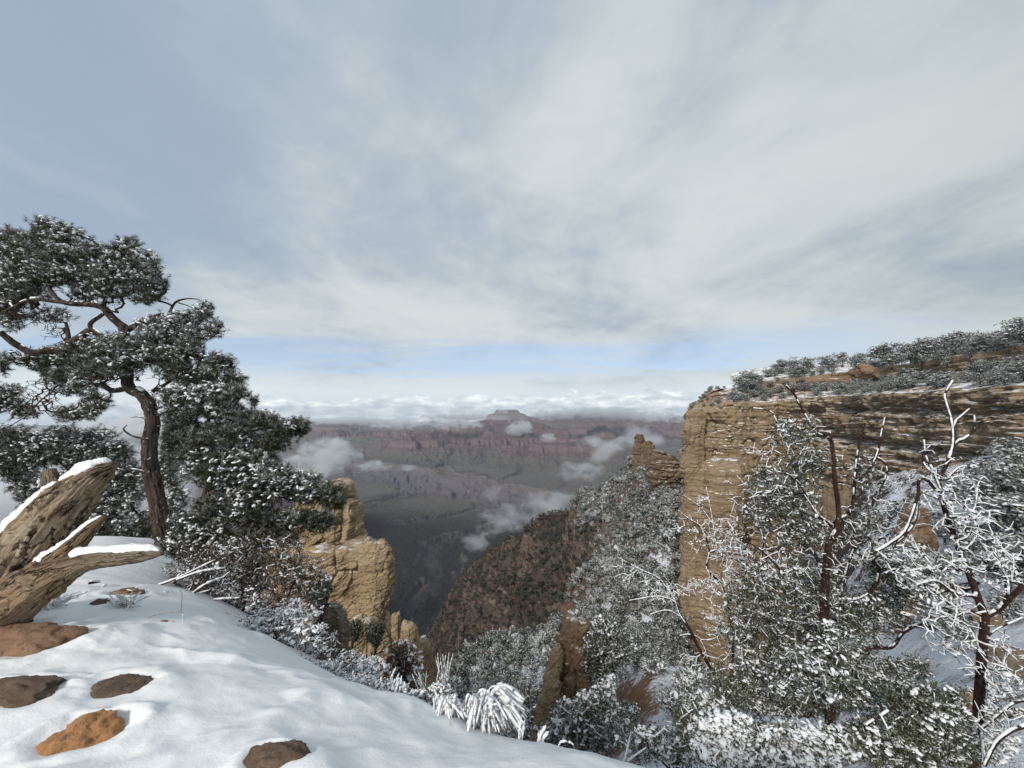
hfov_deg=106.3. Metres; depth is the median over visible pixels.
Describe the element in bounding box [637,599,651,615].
hillside tree
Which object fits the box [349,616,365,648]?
shrub
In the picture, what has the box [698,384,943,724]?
shrub
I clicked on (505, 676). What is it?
hillside tree
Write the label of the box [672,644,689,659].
hillside tree
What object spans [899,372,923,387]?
pinyon tree
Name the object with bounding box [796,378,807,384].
pinyon tree
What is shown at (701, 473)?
rock buttress
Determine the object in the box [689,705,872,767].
shrub
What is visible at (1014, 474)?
pinyon tree
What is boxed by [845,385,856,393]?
pinyon tree
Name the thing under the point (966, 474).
pinyon tree
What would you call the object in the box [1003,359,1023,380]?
pinyon tree
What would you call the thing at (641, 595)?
hillside tree
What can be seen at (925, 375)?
pinyon tree
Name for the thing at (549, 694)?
rock pinnacle
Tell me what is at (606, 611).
hillside tree
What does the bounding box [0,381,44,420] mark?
pine tree
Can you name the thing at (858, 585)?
pinyon tree
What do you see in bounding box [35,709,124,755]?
rock
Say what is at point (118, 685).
rock
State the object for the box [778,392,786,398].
pinyon tree
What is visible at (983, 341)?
pinyon tree
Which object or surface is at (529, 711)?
hillside tree
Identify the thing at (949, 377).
pinyon tree
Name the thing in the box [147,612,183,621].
bent grass
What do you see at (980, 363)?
pinyon tree
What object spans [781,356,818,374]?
pinyon tree
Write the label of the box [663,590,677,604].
hillside tree
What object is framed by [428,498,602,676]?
forest
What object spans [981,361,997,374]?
pinyon tree
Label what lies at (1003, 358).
pinyon tree
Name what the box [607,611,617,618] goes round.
hillside tree
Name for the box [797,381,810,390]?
pinyon tree
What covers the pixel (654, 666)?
shrub
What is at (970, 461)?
pinyon tree
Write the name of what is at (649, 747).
shrub
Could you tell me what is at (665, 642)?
hillside tree
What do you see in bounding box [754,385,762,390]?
pinyon tree
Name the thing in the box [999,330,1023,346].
pinyon tree
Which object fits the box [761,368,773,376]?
pinyon tree
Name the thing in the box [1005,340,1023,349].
pinyon tree
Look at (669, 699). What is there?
shrub
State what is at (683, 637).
hillside tree
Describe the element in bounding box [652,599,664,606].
hillside tree
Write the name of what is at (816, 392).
pinyon tree
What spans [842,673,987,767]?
shrub
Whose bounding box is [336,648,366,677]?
shrub
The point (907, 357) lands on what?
pinyon tree
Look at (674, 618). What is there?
hillside tree
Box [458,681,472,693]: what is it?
hillside tree
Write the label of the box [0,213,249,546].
pine tree
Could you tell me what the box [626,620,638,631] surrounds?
hillside tree
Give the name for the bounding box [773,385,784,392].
pinyon tree
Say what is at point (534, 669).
hillside tree
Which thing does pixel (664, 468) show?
rock outcrop
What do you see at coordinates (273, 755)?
rock
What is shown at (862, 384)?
pinyon tree
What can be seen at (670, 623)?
hillside tree
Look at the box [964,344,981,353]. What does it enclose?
pinyon tree
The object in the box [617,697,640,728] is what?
shrub
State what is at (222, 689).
ground
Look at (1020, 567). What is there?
pinyon tree
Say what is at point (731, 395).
pinyon tree
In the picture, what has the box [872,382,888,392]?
pinyon tree
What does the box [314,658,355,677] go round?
shrub
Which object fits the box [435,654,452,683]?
grass tuft
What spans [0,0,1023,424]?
sky
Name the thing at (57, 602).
grass tuft
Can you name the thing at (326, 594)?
shrub
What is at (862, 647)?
pinyon tree
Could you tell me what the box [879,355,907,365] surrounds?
pinyon tree
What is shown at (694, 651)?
hillside tree
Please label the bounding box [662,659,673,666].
hillside tree
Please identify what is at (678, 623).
hillside tree
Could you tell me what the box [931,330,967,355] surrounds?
pinyon tree
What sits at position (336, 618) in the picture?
boulder
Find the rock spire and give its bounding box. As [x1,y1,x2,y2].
[631,434,654,473]
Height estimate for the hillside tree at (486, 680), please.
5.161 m
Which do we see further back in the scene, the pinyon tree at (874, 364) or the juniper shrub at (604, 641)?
the pinyon tree at (874, 364)
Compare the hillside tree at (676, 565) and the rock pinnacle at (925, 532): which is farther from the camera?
the hillside tree at (676, 565)
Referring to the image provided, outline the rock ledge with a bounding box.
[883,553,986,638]
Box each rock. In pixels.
[0,622,88,656]
[0,675,66,707]
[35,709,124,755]
[90,598,109,604]
[90,673,153,698]
[109,587,144,594]
[242,739,311,767]
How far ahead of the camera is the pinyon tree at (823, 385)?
117.36 m
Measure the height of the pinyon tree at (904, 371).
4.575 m
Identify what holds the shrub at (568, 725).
on the hill
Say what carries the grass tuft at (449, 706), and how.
on the ground at (222, 689)
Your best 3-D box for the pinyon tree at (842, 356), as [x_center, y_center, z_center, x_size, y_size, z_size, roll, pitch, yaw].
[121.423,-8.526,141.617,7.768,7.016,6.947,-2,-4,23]
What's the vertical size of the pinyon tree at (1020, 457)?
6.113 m
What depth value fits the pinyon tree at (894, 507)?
60.91 m
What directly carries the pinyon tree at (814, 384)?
on the cliff wall
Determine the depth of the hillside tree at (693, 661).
102.73 m
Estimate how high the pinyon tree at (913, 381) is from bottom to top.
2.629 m
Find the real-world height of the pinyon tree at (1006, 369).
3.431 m
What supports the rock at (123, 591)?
on the ground at (222, 689)
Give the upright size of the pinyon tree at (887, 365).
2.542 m
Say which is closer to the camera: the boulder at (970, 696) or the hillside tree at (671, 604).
the boulder at (970, 696)
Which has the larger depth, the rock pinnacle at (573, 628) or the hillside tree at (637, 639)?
the hillside tree at (637, 639)
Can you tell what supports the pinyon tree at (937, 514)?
on the hill
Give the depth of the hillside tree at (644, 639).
103.69 m
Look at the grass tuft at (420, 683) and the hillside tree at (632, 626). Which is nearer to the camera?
the grass tuft at (420, 683)
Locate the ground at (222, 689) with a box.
[0,536,644,767]
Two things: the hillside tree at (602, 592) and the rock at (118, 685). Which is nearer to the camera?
the rock at (118, 685)
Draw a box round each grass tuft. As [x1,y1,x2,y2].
[41,590,90,610]
[106,590,151,608]
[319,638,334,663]
[390,667,398,680]
[394,675,406,692]
[412,671,427,691]
[433,693,468,724]
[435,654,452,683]
[462,682,527,733]
[518,713,524,739]
[537,725,548,741]
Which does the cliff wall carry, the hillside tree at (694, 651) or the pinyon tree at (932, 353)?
the pinyon tree at (932, 353)
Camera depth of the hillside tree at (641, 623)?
110.33 m
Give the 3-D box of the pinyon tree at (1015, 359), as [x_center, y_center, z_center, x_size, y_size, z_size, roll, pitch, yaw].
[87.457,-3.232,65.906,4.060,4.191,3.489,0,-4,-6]
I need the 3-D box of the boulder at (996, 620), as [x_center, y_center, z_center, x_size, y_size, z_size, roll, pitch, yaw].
[20.232,9.981,16.410,1.139,0.693,0.879,2,-4,-27]
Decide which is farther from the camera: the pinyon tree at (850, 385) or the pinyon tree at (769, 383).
the pinyon tree at (769, 383)
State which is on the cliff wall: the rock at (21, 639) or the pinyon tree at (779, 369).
the pinyon tree at (779, 369)
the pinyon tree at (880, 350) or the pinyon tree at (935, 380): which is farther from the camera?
the pinyon tree at (880, 350)
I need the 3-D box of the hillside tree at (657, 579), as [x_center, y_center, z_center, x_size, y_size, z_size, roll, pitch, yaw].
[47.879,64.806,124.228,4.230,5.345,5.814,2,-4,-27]
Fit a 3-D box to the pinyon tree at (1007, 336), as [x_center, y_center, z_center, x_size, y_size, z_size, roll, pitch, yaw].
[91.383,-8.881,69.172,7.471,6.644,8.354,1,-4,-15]
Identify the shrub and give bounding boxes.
[162,529,333,625]
[234,595,342,669]
[300,653,317,663]
[309,581,335,621]
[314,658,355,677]
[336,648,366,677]
[344,670,377,687]
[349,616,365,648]
[355,655,390,681]
[361,617,387,655]
[369,676,410,692]
[382,637,432,691]
[401,686,429,702]
[424,680,457,705]
[529,673,634,759]
[579,613,638,684]
[613,475,777,696]
[614,684,737,767]
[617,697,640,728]
[639,653,669,677]
[656,683,688,716]
[671,662,710,694]
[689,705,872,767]
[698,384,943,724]
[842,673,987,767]
[870,380,1023,767]
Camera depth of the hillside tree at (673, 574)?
129.03 m
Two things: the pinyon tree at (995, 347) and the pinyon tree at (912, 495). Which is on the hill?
the pinyon tree at (912, 495)
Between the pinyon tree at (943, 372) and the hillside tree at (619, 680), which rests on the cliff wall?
the pinyon tree at (943, 372)
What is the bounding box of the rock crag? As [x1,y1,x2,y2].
[260,477,435,689]
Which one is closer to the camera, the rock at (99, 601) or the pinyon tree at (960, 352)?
the rock at (99, 601)
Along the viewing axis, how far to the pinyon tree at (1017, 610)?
19.06 m
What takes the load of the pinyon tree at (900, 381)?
on the cliff wall
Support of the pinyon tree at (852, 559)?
on the hill
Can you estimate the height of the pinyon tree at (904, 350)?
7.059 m
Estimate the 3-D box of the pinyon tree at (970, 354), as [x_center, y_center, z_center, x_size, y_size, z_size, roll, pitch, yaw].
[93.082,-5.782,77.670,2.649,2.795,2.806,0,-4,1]
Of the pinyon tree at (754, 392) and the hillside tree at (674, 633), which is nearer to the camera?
the hillside tree at (674, 633)
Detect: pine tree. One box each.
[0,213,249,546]
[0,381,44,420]
[0,422,191,539]
[151,377,348,565]
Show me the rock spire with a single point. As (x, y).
(642, 448)
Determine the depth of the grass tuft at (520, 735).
2.07 m
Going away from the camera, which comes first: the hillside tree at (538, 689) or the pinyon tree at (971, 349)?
the pinyon tree at (971, 349)
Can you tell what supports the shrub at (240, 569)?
on the ground at (222, 689)
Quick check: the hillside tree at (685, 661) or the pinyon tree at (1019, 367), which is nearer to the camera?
the pinyon tree at (1019, 367)
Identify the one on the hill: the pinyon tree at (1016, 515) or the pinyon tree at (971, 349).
the pinyon tree at (1016, 515)
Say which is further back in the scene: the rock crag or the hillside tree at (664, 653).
the hillside tree at (664, 653)
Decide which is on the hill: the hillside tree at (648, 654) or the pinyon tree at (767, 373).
the hillside tree at (648, 654)
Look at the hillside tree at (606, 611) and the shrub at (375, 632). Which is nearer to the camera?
the shrub at (375, 632)
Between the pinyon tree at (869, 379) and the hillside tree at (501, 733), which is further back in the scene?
the pinyon tree at (869, 379)
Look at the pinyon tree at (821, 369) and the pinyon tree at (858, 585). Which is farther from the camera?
the pinyon tree at (821, 369)
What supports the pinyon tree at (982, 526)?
on the hill
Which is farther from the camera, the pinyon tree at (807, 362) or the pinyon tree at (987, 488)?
the pinyon tree at (807, 362)
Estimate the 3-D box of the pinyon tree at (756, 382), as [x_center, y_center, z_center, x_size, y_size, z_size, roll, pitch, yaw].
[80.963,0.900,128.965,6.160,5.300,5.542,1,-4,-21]
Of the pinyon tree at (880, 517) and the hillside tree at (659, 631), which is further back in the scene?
the hillside tree at (659, 631)
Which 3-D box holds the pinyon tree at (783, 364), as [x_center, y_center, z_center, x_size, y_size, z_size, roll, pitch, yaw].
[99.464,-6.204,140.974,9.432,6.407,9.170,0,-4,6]
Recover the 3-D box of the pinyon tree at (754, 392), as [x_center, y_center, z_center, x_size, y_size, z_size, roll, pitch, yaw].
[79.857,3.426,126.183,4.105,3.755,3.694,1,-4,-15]
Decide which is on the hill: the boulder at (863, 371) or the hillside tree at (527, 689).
the hillside tree at (527, 689)
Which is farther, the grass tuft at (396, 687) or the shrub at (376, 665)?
the shrub at (376, 665)
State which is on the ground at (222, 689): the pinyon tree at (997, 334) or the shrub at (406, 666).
the shrub at (406, 666)
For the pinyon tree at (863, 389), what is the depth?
96.28 m
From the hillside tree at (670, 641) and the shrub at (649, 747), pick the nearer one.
the shrub at (649, 747)
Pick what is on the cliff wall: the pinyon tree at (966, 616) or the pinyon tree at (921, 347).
the pinyon tree at (921, 347)
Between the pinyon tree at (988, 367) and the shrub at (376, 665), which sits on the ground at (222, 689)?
the shrub at (376, 665)
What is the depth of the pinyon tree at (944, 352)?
85.28 m
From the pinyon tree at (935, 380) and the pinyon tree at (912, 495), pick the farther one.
the pinyon tree at (935, 380)
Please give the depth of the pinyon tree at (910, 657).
19.14 m
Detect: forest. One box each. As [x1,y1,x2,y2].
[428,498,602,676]
[435,455,714,732]
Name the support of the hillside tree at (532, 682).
on the hill
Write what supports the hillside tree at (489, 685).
on the hill
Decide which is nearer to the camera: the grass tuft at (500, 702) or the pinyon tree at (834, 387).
the grass tuft at (500, 702)
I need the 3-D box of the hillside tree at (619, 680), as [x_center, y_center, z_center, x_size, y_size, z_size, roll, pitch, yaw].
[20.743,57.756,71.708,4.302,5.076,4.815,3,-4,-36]
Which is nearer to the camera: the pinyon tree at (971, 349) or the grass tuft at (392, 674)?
the grass tuft at (392, 674)
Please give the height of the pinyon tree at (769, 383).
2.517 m
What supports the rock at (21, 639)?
on the ground at (222, 689)
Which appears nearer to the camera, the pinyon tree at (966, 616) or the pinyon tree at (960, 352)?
the pinyon tree at (966, 616)
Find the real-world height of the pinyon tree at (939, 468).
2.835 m
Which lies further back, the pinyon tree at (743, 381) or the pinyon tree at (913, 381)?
the pinyon tree at (743, 381)
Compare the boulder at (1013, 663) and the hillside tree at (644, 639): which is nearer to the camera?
the boulder at (1013, 663)
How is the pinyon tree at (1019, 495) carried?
on the hill
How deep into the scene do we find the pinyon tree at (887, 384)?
89.15 m
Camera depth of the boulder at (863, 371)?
88.81 m
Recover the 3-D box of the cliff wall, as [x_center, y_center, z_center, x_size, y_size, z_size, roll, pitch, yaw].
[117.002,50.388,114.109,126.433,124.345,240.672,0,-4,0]
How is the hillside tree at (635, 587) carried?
on the hill
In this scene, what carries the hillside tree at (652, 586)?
on the hill
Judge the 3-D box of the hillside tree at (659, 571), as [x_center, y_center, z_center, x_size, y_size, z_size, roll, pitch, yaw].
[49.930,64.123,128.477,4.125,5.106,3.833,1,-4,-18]
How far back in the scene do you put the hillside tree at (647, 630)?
105.94 m
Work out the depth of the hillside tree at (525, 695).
96.90 m
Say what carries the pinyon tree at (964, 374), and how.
on the cliff wall
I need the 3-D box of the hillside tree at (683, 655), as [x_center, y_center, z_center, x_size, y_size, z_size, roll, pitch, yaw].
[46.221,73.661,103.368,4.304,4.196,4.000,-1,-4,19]
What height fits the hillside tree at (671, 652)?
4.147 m
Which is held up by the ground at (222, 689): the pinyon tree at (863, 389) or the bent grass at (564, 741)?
the bent grass at (564, 741)
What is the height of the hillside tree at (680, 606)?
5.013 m
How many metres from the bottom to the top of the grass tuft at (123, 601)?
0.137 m
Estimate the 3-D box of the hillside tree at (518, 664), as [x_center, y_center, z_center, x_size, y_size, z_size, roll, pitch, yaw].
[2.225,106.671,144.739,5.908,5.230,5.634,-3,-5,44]
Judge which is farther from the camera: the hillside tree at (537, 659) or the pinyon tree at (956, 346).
the hillside tree at (537, 659)
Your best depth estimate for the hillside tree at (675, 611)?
115.52 m
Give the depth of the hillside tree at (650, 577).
125.80 m
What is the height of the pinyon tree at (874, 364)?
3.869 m
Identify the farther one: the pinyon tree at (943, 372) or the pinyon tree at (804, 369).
the pinyon tree at (804, 369)
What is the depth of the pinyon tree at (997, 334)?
81.47 m
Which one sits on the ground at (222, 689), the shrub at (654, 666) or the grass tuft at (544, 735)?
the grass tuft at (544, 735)
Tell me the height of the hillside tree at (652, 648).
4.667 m
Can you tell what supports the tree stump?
on the ground at (222, 689)
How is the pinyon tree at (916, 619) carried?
on the hill
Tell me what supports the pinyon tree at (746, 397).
on the cliff wall
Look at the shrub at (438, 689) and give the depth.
2.56 m
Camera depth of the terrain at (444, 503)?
6226.94 m
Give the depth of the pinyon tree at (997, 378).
60.10 m
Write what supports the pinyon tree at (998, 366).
on the cliff wall
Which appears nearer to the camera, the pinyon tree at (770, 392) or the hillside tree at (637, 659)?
the hillside tree at (637, 659)
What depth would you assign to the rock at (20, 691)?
1.97 m
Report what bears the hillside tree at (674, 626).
on the hill
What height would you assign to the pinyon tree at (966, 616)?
1.890 m
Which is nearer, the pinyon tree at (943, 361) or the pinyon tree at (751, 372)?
the pinyon tree at (943, 361)
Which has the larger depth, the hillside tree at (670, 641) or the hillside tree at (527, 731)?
the hillside tree at (670, 641)
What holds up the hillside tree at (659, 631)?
on the hill
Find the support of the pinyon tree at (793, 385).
on the cliff wall
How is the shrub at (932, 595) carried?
on the ground at (222, 689)
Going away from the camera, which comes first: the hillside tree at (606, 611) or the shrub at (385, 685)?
the shrub at (385, 685)
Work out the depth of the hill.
124.31 m
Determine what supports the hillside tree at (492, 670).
on the hill
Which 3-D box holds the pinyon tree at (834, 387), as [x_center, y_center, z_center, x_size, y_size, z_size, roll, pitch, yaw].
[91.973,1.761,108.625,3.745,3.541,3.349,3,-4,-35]
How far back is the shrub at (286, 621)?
3.73 m
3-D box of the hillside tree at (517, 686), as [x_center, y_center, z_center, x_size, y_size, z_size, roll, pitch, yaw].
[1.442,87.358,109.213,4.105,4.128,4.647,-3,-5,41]
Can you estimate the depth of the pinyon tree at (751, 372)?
134.43 m
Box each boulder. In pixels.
[310,600,351,670]
[848,364,875,378]
[953,689,972,710]
[968,607,1002,626]
[987,642,1023,677]
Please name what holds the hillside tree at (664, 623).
on the hill
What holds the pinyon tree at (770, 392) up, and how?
on the cliff wall
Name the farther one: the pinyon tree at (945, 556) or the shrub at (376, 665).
the pinyon tree at (945, 556)
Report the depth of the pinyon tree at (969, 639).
17.31 m
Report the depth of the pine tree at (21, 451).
9.72 m
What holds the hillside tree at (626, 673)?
on the hill
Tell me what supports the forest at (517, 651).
on the hill
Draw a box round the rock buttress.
[676,408,755,677]
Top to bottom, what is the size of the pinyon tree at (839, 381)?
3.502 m
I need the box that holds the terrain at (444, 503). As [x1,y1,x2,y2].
[0,409,684,637]
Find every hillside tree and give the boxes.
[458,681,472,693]
[480,674,492,687]
[484,681,494,690]
[489,666,496,679]
[498,726,513,736]
[503,669,514,682]
[503,718,533,740]
[511,659,523,668]
[513,682,521,690]
[520,683,534,700]
[520,692,529,706]
[520,705,535,725]
[522,671,537,688]
[523,661,542,677]
[528,690,538,708]
[529,681,541,693]
[534,653,542,665]
[538,653,549,668]
[598,590,606,601]
[602,609,611,617]
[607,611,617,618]
[613,675,623,686]
[614,667,630,681]
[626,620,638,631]
[627,583,645,597]
[630,621,641,633]
[631,651,646,671]
[633,634,643,643]
[633,644,649,660]
[637,567,650,580]
[637,591,647,605]
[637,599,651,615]
[638,620,647,632]
[640,636,649,642]
[640,645,659,659]
[641,626,658,641]
[642,640,662,656]
[644,576,655,583]
[645,583,657,597]
[647,644,661,652]
[648,558,660,571]
[650,607,666,624]
[651,573,664,588]
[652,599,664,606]
[652,624,664,641]
[656,569,667,583]
[657,616,671,627]
[657,636,675,651]
[659,635,672,647]
[659,649,672,660]
[660,616,674,629]
[660,646,676,662]
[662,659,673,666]
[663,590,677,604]
[663,602,673,613]
[664,570,676,582]
[666,611,681,623]
[667,624,677,632]
[669,564,679,574]
[669,607,678,621]
[669,629,680,642]
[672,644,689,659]
[673,594,685,607]
[673,614,683,630]
[674,628,689,646]
[677,648,693,665]
[678,650,691,661]
[683,655,698,666]
[689,648,699,659]
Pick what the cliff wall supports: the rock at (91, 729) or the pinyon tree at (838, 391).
the pinyon tree at (838, 391)
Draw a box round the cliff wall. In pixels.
[677,345,1023,660]
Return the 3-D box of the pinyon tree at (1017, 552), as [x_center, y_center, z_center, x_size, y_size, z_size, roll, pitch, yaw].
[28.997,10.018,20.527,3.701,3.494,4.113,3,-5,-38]
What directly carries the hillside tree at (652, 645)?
on the hill
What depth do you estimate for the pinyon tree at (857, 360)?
115.95 m
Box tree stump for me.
[0,457,163,626]
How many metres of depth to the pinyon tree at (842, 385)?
107.35 m
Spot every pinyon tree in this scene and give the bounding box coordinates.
[727,391,741,401]
[731,376,751,391]
[735,373,755,387]
[737,368,756,375]
[742,393,749,400]
[746,379,761,389]
[748,389,760,397]
[751,374,763,381]
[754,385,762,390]
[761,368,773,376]
[762,388,777,397]
[765,381,774,387]
[770,359,793,371]
[772,366,785,373]
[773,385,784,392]
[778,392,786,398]
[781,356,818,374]
[787,381,801,392]
[790,365,809,376]
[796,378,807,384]
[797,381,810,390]
[808,381,819,390]
[809,388,823,395]
[812,367,826,374]
[816,355,844,369]
[818,381,831,391]
[830,352,852,366]
[830,384,841,393]
[832,380,846,384]
[834,389,841,393]
[836,382,853,391]
[842,384,857,391]
[842,553,861,570]
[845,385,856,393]
[845,639,881,659]
[847,379,863,386]
[848,352,868,367]
[851,577,879,592]
[853,377,873,383]
[855,381,870,391]
[860,387,869,392]
[864,342,907,363]
[866,360,878,366]
[868,510,882,522]
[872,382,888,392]
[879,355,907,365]
[879,380,895,390]
[884,361,897,369]
[886,500,904,513]
[889,375,912,389]
[895,342,924,362]
[897,367,920,376]
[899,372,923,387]
[899,651,934,680]
[901,336,944,366]
[902,490,915,503]
[904,355,917,360]
[906,378,922,387]
[908,607,935,630]
[916,370,933,385]
[923,366,936,373]
[924,375,945,388]
[925,346,940,358]
[926,369,956,383]
[926,507,942,520]
[927,347,953,360]
[927,548,968,565]
[928,466,948,476]
[930,515,957,545]
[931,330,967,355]
[934,609,977,638]
[936,373,961,386]
[939,356,952,367]
[942,337,979,355]
[942,477,968,493]
[942,519,997,553]
[944,529,1013,577]
[946,472,983,510]
[948,473,1021,508]
[953,330,984,349]
[955,455,999,475]
[956,371,972,381]
[956,633,990,653]
[957,345,974,354]
[958,492,1023,537]
[960,332,1001,351]
[961,358,988,375]
[962,349,978,359]
[962,446,1023,478]
[963,371,995,386]
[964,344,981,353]
[967,543,1021,592]
[968,332,1002,349]
[974,448,1023,497]
[977,493,1023,537]
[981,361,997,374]
[981,590,1023,624]
[986,356,1013,366]
[986,361,1016,379]
[987,437,1023,455]
[987,549,1023,586]
[988,340,1005,354]
[988,370,1022,385]
[989,317,1023,347]
[989,531,1023,556]
[992,367,1016,383]
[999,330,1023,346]
[1001,481,1023,502]
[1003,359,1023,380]
[1003,543,1023,571]
[1004,354,1023,364]
[1005,337,1023,347]
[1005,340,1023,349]
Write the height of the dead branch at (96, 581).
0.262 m
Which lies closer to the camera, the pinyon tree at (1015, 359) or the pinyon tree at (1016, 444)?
the pinyon tree at (1016, 444)
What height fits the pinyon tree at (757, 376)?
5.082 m
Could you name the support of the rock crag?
on the hill
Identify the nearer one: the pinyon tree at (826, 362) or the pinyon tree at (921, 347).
the pinyon tree at (921, 347)
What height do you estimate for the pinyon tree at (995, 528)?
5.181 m
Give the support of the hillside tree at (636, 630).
on the hill
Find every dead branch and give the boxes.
[88,580,168,591]
[158,559,239,600]
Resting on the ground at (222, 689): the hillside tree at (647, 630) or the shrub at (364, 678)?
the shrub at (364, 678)
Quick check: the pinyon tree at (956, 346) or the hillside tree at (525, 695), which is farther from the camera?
the hillside tree at (525, 695)
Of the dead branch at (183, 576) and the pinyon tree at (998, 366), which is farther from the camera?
the pinyon tree at (998, 366)
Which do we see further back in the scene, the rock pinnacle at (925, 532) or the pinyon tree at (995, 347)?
the pinyon tree at (995, 347)
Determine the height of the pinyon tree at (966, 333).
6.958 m
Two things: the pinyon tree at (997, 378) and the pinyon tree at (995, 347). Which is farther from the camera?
the pinyon tree at (995, 347)
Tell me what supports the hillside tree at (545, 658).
on the hill
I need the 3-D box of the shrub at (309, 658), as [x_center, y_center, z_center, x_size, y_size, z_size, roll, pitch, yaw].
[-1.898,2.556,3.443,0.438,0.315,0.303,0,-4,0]
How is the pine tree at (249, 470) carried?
on the ground at (222, 689)
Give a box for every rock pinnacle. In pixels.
[530,643,563,741]
[552,607,612,749]
[879,504,938,588]
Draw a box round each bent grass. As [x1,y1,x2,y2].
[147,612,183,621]
[558,740,574,748]
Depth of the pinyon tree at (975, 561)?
23.55 m
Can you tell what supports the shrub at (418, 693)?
on the ground at (222, 689)
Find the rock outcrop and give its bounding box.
[645,449,682,492]
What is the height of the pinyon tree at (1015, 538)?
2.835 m
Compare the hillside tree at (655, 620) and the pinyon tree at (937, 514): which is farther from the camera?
the hillside tree at (655, 620)
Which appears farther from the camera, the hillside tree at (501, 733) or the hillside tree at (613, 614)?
the hillside tree at (613, 614)
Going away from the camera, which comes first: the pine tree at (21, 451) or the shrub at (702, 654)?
the shrub at (702, 654)
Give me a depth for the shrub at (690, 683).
14.17 m
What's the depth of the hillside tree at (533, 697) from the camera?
94.74 m
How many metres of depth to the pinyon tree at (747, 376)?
130.97 m
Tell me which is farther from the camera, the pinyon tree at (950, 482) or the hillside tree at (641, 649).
the hillside tree at (641, 649)
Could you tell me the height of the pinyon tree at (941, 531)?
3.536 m
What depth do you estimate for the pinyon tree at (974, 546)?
27.22 m
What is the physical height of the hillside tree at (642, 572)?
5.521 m
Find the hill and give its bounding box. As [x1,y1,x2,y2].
[428,454,1023,767]
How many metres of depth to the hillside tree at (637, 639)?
104.14 m
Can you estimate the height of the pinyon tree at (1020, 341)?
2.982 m
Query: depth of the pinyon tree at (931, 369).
88.08 m
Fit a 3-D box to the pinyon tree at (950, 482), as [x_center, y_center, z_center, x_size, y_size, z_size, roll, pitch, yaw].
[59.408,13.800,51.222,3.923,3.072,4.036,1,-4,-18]
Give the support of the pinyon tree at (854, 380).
on the cliff wall
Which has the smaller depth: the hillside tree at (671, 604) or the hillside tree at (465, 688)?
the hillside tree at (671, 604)
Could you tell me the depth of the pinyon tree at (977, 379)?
64.77 m
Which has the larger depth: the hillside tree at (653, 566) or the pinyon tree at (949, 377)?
the hillside tree at (653, 566)

